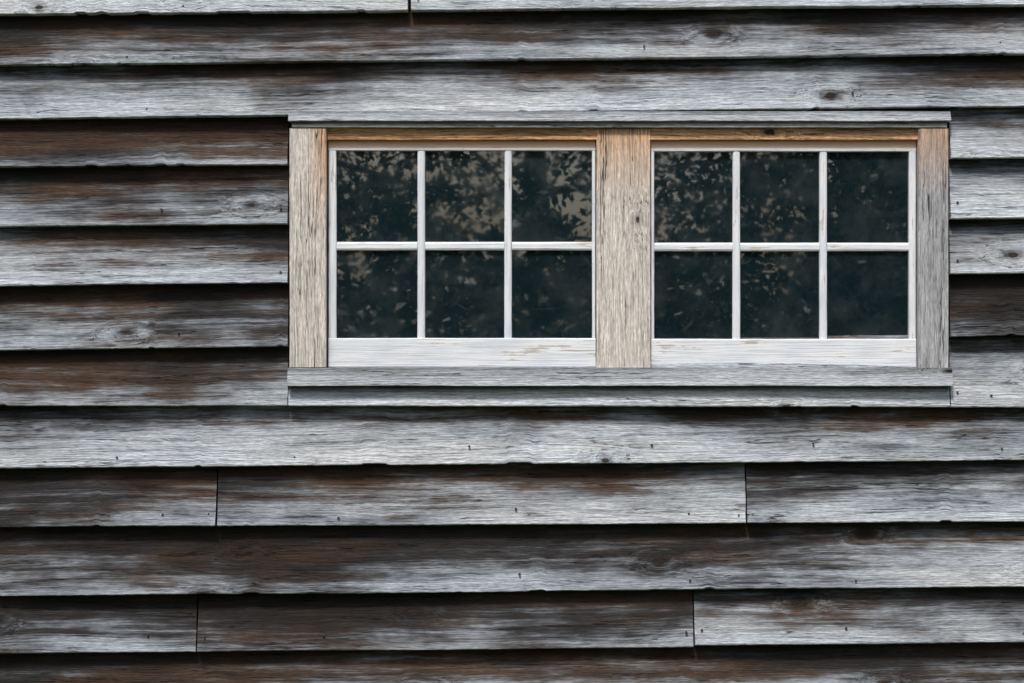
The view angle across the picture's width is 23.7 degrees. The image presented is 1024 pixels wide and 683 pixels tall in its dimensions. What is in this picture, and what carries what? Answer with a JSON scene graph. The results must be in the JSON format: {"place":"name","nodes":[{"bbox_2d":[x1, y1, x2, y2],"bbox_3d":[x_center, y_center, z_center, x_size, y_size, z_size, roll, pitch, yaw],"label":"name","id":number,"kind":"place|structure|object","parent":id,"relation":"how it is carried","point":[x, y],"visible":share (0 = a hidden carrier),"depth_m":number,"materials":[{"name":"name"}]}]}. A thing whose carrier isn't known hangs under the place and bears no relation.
{"place":"outdoors","nodes":[
{"label":"outdoors","id":0,"kind":"place"},
{"bbox_3d":[0.000,1.575,9.025,11.468,0.450,5.980,0,0,0],"label":"foundation","id":1,"kind":"object","parent":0,"visible":0},
{"bbox_2d":[198,0,948,632],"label":"wall sheathing","id":2,"kind":"object","parent":1,"relation":"on","point":[790,110],"depth_m":6.04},
{"bbox_2d":[0,594,197,653],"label":"siding board","id":3,"kind":"object","parent":2,"relation":"attached to","point":[86,624],"visible":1,"depth_m":6.00,"materials":[{"name":"grey wood"}]},
{"bbox_2d":[0,466,217,527],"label":"siding board","id":4,"kind":"object","parent":2,"relation":"attached to","point":[99,496],"visible":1,"depth_m":6.00,"materials":[{"name":"grey wood"}]},
{"bbox_2d":[0,272,288,350],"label":"siding board","id":5,"kind":"object","parent":2,"relation":"attached to","point":[126,316],"visible":1,"depth_m":6.00,"materials":[{"name":"grey wood"}]},
{"bbox_2d":[0,156,288,226],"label":"siding board","id":6,"kind":"object","parent":2,"relation":"attached to","point":[182,195],"visible":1,"depth_m":6.00,"materials":[{"name":"grey wood"}]},
{"bbox_2d":[0,225,288,286],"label":"siding board","id":7,"kind":"object","parent":2,"relation":"attached to","point":[125,255],"visible":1,"depth_m":6.00,"materials":[{"name":"grey wood"}]},
{"bbox_2d":[0,346,288,405],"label":"siding board","id":8,"kind":"object","parent":2,"relation":"attached to","point":[233,376],"visible":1,"depth_m":6.00,"materials":[{"name":"wood"}]},
{"bbox_2d":[0,117,288,167],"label":"siding board","id":9,"kind":"object","parent":2,"relation":"attached to","point":[233,141],"visible":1,"depth_m":6.00,"materials":[{"name":"wood"}]},
{"bbox_2d":[0,0,407,15],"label":"siding board","id":10,"kind":"object","parent":2,"relation":"attached to","point":[87,7],"visible":1,"depth_m":5.99,"materials":[{"name":"grey wood"}]},
{"bbox_2d":[197,590,692,651],"bbox_3d":[-0.164,0.672,6.007,1.219,0.180,0.048,0,0,0],"label":"siding board","id":11,"kind":"object","parent":2,"relation":"attached to","point":[537,619],"visible":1,"depth_m":6.00,"materials":[{"name":"grey wood"}]},
{"bbox_2d":[327,128,596,140],"bbox_3d":[-0.124,-0.510,6.014,0.664,0.030,0.042,0,0,0],"label":"head jamb","id":12,"kind":"object","parent":2,"relation":"attached to","point":[415,134],"visible":1,"depth_m":5.99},
{"bbox_2d":[292,121,946,128],"bbox_3d":[0.264,-0.532,6.006,1.606,0.016,0.057,0,0,0],"label":"drip cap fillet","id":13,"kind":"object","parent":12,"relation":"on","point":[597,125],"visible":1,"depth_m":5.98,"materials":[{"name":"grey wood"}]},
{"bbox_2d":[288,111,950,122],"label":"drip cap","id":14,"kind":"structure","parent":13,"relation":"on","point":[683,116],"depth_m":5.97,"materials":[{"name":"grey wood"}]},
{"bbox_2d":[217,462,745,525],"bbox_3d":[-0.075,0.361,6.008,1.300,0.185,0.047,0,0,0],"label":"siding board","id":15,"kind":"object","parent":2,"relation":"attached to","point":[533,494],"visible":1,"depth_m":6.00,"materials":[{"name":"grey wood"}]},
{"bbox_2d":[0,511,1023,595],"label":"siding board","id":16,"kind":"object","parent":2,"relation":"attached to","point":[147,560],"visible":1,"depth_m":6.00,"materials":[{"name":"grey wood"}]},
{"bbox_2d":[0,405,1023,468],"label":"siding board","id":17,"kind":"object","parent":2,"relation":"attached to","point":[105,436],"visible":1,"depth_m":6.00,"materials":[{"name":"grey wood"}]},
{"bbox_2d":[0,54,1023,119],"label":"siding board","id":18,"kind":"object","parent":2,"relation":"attached to","point":[228,90],"visible":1,"depth_m":6.00,"materials":[{"name":"grey wood"}]},
{"bbox_2d":[0,2,1023,66],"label":"siding board","id":19,"kind":"object","parent":2,"relation":"attached to","point":[184,39],"visible":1,"depth_m":6.00,"materials":[{"name":"grey wood"}]},
{"bbox_2d":[0,633,1023,682],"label":"siding board","id":20,"kind":"object","parent":2,"relation":"attached to","point":[991,662],"visible":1,"depth_m":6.01,"materials":[{"name":"grey wood"}]},
{"bbox_2d":[116,5,1023,636],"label":"siding nails","id":21,"kind":"object","parent":2,"relation":"attached to","point":[468,445],"visible":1,"depth_m":5.99,"materials":[{"name":"black metal"}]},
{"bbox_2d":[288,330,949,406],"bbox_3d":[0.263,0.060,6.005,1.625,0.204,0.052,0,0,0],"label":"siding board","id":22,"kind":"object","parent":2,"relation":"attached to","point":[671,398],"visible":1,"depth_m":5.99,"materials":[{"name":"grey wood"}]},
{"bbox_2d":[287,367,952,385],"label":"sill","id":23,"kind":"structure","parent":2,"relation":"attached to","point":[596,376],"depth_m":5.97,"materials":[{"name":"grey wood"}]},
{"bbox_2d":[289,128,327,366],"bbox_3d":[-0.501,-0.230,6.008,0.091,0.586,0.054,0,0,0],"label":"casing","id":24,"kind":"object","parent":23,"relation":"on","point":[308,187],"visible":1,"depth_m":5.98,"materials":[{"name":"beige wood"}]},
{"bbox_2d":[328,140,595,366],"bbox_3d":[-0.123,-0.216,6.017,0.658,0.560,0.025,0,0,0],"label":"window sash","id":25,"kind":"object","parent":23,"relation":"on","point":[466,253],"depth_m":6.02,"materials":[{"name":"white paint"}]},
{"bbox_2d":[291,386,947,390],"bbox_3d":[0.265,0.116,6.011,1.613,0.014,0.048,0,0,0],"label":"sill fillet","id":26,"kind":"object","parent":23,"relation":"attached to","point":[619,388],"visible":0.98,"depth_m":5.99,"materials":[{"name":"grey wood"}]},
{"bbox_2d":[596,129,650,367],"bbox_3d":[0.274,-0.229,6.013,0.133,0.588,0.044,0,0,0],"label":"mullion post","id":27,"kind":"object","parent":23,"relation":"on","point":[623,312],"visible":1,"depth_m":5.99,"materials":[{"name":"beige wood"}]},
{"bbox_2d":[650,140,915,366],"bbox_3d":[0.668,-0.215,6.017,0.655,0.561,0.025,0,0,0],"label":"window sash","id":28,"kind":"object","parent":23,"relation":"on","point":[782,239],"depth_m":6.02,"materials":[{"name":"white paint"}]},
{"bbox_2d":[916,128,948,367],"bbox_3d":[1.034,-0.228,6.008,0.074,0.590,0.054,0,0,0],"label":"casing","id":29,"kind":"object","parent":23,"relation":"on","point":[932,323],"visible":1,"depth_m":5.98,"materials":[{"name":"beige wood"}]},
{"bbox_2d":[411,0,1023,11],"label":"siding board","id":30,"kind":"object","parent":2,"relation":"attached to","point":[492,5],"visible":1,"depth_m":5.99,"materials":[{"name":"grey wood"}]},
{"bbox_2d":[650,128,917,140],"bbox_3d":[0.669,-0.510,6.014,0.657,0.030,0.042,0,0,0],"label":"head jamb","id":31,"kind":"object","parent":2,"relation":"attached to","point":[810,134],"visible":1,"depth_m":5.99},
{"bbox_2d":[694,587,1023,645],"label":"siding board","id":32,"kind":"object","parent":2,"relation":"attached to","point":[807,616],"visible":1,"depth_m":6.00,"materials":[{"name":"grey wood"}]},
{"bbox_2d":[746,460,1023,522],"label":"siding board","id":33,"kind":"object","parent":2,"relation":"attached to","point":[892,491],"visible":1,"depth_m":6.00,"materials":[{"name":"grey wood"}]},
{"bbox_2d":[948,334,1023,407],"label":"siding board","id":34,"kind":"object","parent":2,"relation":"attached to","point":[983,368],"visible":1,"depth_m":6.00,"materials":[{"name":"grey wood"}]},
{"bbox_2d":[948,274,1023,336],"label":"siding board","id":35,"kind":"object","parent":2,"relation":"attached to","point":[986,304],"visible":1,"depth_m":6.00,"materials":[{"name":"wood"}]},
{"bbox_2d":[948,148,1023,219],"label":"siding board","id":36,"kind":"object","parent":2,"relation":"attached to","point":[985,188],"visible":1,"depth_m":6.00,"materials":[{"name":"grey wood"}]},
{"bbox_2d":[948,208,1023,273],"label":"siding board","id":37,"kind":"object","parent":2,"relation":"attached to","point":[985,246],"visible":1,"depth_m":6.00,"materials":[{"name":"grey wood"}]},
{"bbox_2d":[948,107,1023,158],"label":"siding board","id":38,"kind":"object","parent":2,"relation":"attached to","point":[985,133],"visible":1,"depth_m":6.00,"materials":[{"name":"grey wood"}]}
]}

